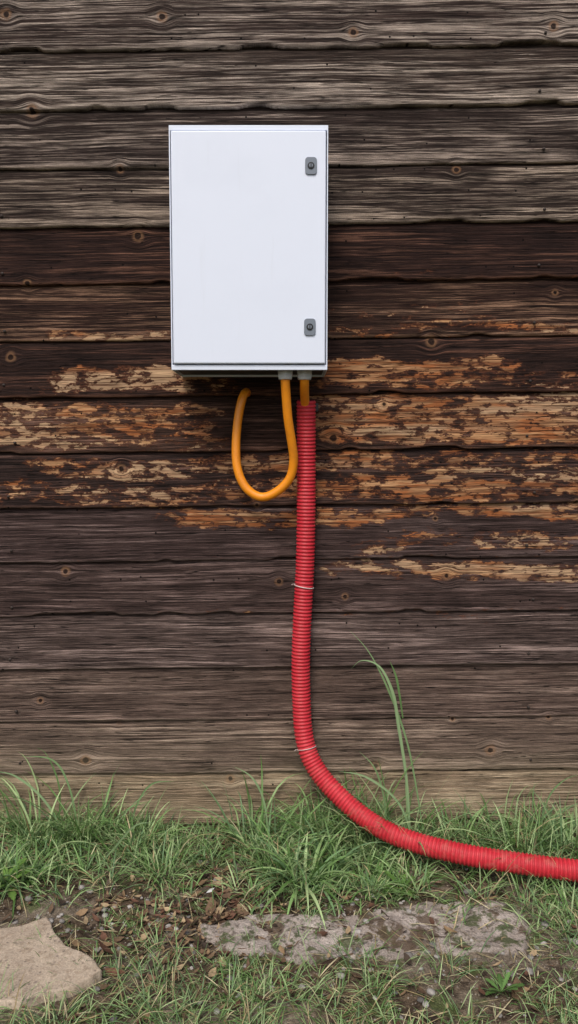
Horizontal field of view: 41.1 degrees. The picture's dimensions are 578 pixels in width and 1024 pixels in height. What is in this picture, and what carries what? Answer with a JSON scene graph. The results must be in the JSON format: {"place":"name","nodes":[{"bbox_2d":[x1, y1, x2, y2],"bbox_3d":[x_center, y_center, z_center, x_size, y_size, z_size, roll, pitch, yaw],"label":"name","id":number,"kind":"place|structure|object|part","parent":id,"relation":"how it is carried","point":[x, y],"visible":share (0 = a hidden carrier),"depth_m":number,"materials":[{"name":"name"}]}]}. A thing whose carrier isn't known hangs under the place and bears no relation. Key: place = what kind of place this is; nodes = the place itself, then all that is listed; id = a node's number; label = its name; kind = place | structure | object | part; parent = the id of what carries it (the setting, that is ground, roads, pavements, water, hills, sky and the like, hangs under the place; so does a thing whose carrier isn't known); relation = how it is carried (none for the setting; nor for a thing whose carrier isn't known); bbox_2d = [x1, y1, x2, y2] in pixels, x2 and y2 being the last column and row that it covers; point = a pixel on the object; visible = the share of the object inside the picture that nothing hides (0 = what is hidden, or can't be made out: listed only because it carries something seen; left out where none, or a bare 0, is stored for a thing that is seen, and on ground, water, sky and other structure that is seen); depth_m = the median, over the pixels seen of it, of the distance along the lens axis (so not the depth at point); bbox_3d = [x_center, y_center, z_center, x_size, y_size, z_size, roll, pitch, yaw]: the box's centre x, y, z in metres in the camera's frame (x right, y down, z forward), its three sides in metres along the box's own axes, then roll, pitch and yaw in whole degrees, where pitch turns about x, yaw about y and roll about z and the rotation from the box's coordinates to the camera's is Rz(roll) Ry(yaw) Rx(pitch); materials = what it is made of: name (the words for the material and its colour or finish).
{"place":"outdoors","nodes":[
{"label":"outdoors","id":0,"kind":"place"},
{"bbox_2d":[0,826,577,1023],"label":"ground","id":1,"kind":"structure","parent":0,"point":[412,1004],"depth_m":1.46,"materials":[{"name":"soil"}]},
{"bbox_2d":[0,858,34,900],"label":"dandelion plant","id":2,"kind":"object","parent":1,"relation":"on","point":[12,894],"visible":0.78,"depth_m":1.71,"materials":[{"name":"green plant"}]},
{"bbox_2d":[0,917,101,1009],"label":"stone slab","id":3,"kind":"object","parent":1,"relation":"on","point":[35,967],"depth_m":1.43,"materials":[{"name":"stone"}]},
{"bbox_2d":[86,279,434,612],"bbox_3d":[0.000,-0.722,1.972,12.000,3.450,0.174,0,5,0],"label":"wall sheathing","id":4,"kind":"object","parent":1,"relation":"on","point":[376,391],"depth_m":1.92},
{"bbox_2d":[0,858,560,977],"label":"fallen twigs","id":5,"kind":"object","parent":1,"relation":"on","point":[244,915],"visible":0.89,"depth_m":1.62,"materials":[{"name":"brown wood"}]},
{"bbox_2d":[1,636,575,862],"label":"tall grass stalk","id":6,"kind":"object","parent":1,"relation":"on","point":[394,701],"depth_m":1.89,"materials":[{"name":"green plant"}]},
{"bbox_2d":[0,0,577,828],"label":"siding boards","id":7,"kind":"object","parent":1,"relation":"on","point":[146,530],"visible":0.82,"depth_m":1.90,"materials":[{"name":"brown wood"}]},
{"bbox_2d":[169,125,327,379],"bbox_3d":[-0.088,-0.578,1.780,0.348,0.548,0.172,0,5,0],"label":"electrical cabinet","id":8,"kind":"object","parent":7,"relation":"attached to","point":[249,246],"visible":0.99,"depth_m":1.70,"materials":[{"name":"metal"}]},
{"bbox_3d":[-0.089,-0.582,1.711,0.339,0.502,0.023,0,4,0],"label":"cabinet door","id":9,"kind":"part","parent":8,"relation":"part of","materials":[{"name":"metal"}]},
{"bbox_2d":[232,379,308,500],"bbox_3d":[-0.042,-0.180,1.834,0.205,0.312,0.122,1,5,17],"label":"orange cable","id":10,"kind":"object","parent":8,"relation":"attached to","point":[275,492],"visible":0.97,"depth_m":1.84,"materials":[{"name":"orange plastic"}]},
{"bbox_2d":[0,31,546,814],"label":"nail heads","id":11,"kind":"object","parent":7,"relation":"attached to","point":[526,435],"visible":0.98,"depth_m":1.90,"materials":[{"name":"grey metal"}]},
{"bbox_2d":[291,400,577,881],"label":"red corrugated conduit","id":12,"kind":"object","parent":7,"relation":"attached to","point":[342,799],"visible":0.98,"depth_m":1.86,"materials":[{"name":"plastic"}]},
{"bbox_2d":[0,756,577,1023],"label":"grass","id":13,"kind":"structure","parent":1,"relation":"on","point":[167,847],"depth_m":1.70,"materials":[{"name":"green plant"}]},
{"bbox_2d":[0,752,577,946],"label":"grass tuft","id":14,"kind":"object","parent":1,"relation":"on","point":[24,814],"visible":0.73,"depth_m":1.84,"materials":[{"name":"green plant"}]},
{"bbox_2d":[0,825,577,1023],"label":"leaf litter","id":15,"kind":"object","parent":1,"relation":"on","point":[229,914],"visible":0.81,"depth_m":1.58,"materials":[{"name":"brown plant"}]},
{"bbox_2d":[0,825,577,1023],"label":"dry straw","id":16,"kind":"object","parent":1,"relation":"on","point":[310,953],"visible":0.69,"depth_m":1.47,"materials":[{"name":"beige plant"}]},
{"bbox_2d":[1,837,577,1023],"bbox_3d":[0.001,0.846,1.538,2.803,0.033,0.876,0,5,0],"label":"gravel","id":17,"kind":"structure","parent":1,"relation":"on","point":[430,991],"depth_m":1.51,"materials":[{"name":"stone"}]},
{"bbox_2d":[199,899,531,964],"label":"concrete slab","id":18,"kind":"structure","parent":1,"relation":"on","point":[514,940],"depth_m":1.54,"materials":[{"name":"grey concrete"}]},
{"bbox_2d":[384,871,415,897],"bbox_3d":[0.245,0.820,1.696,0.075,0.030,0.084,0,5,0],"label":"dandelion plant","id":19,"kind":"object","parent":1,"relation":"on","point":[402,882],"visible":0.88,"depth_m":1.71,"materials":[{"name":"green plant"}]},
{"bbox_2d":[484,972,524,995],"bbox_3d":[0.378,0.847,1.377,0.059,0.029,0.069,-4,6,-41],"label":"dandelion plant","id":20,"kind":"object","parent":1,"relation":"on","point":[500,980],"visible":1,"depth_m":1.39,"materials":[{"name":"green plant"}]},
{"bbox_2d":[483,835,525,851],"bbox_3d":[0.521,0.803,1.847,0.100,0.034,0.096,0,5,0],"label":"dandelion plant","id":21,"kind":"object","parent":1,"relation":"on","point":[514,840],"visible":0.27,"depth_m":1.87,"materials":[{"name":"green plant"}]}
]}

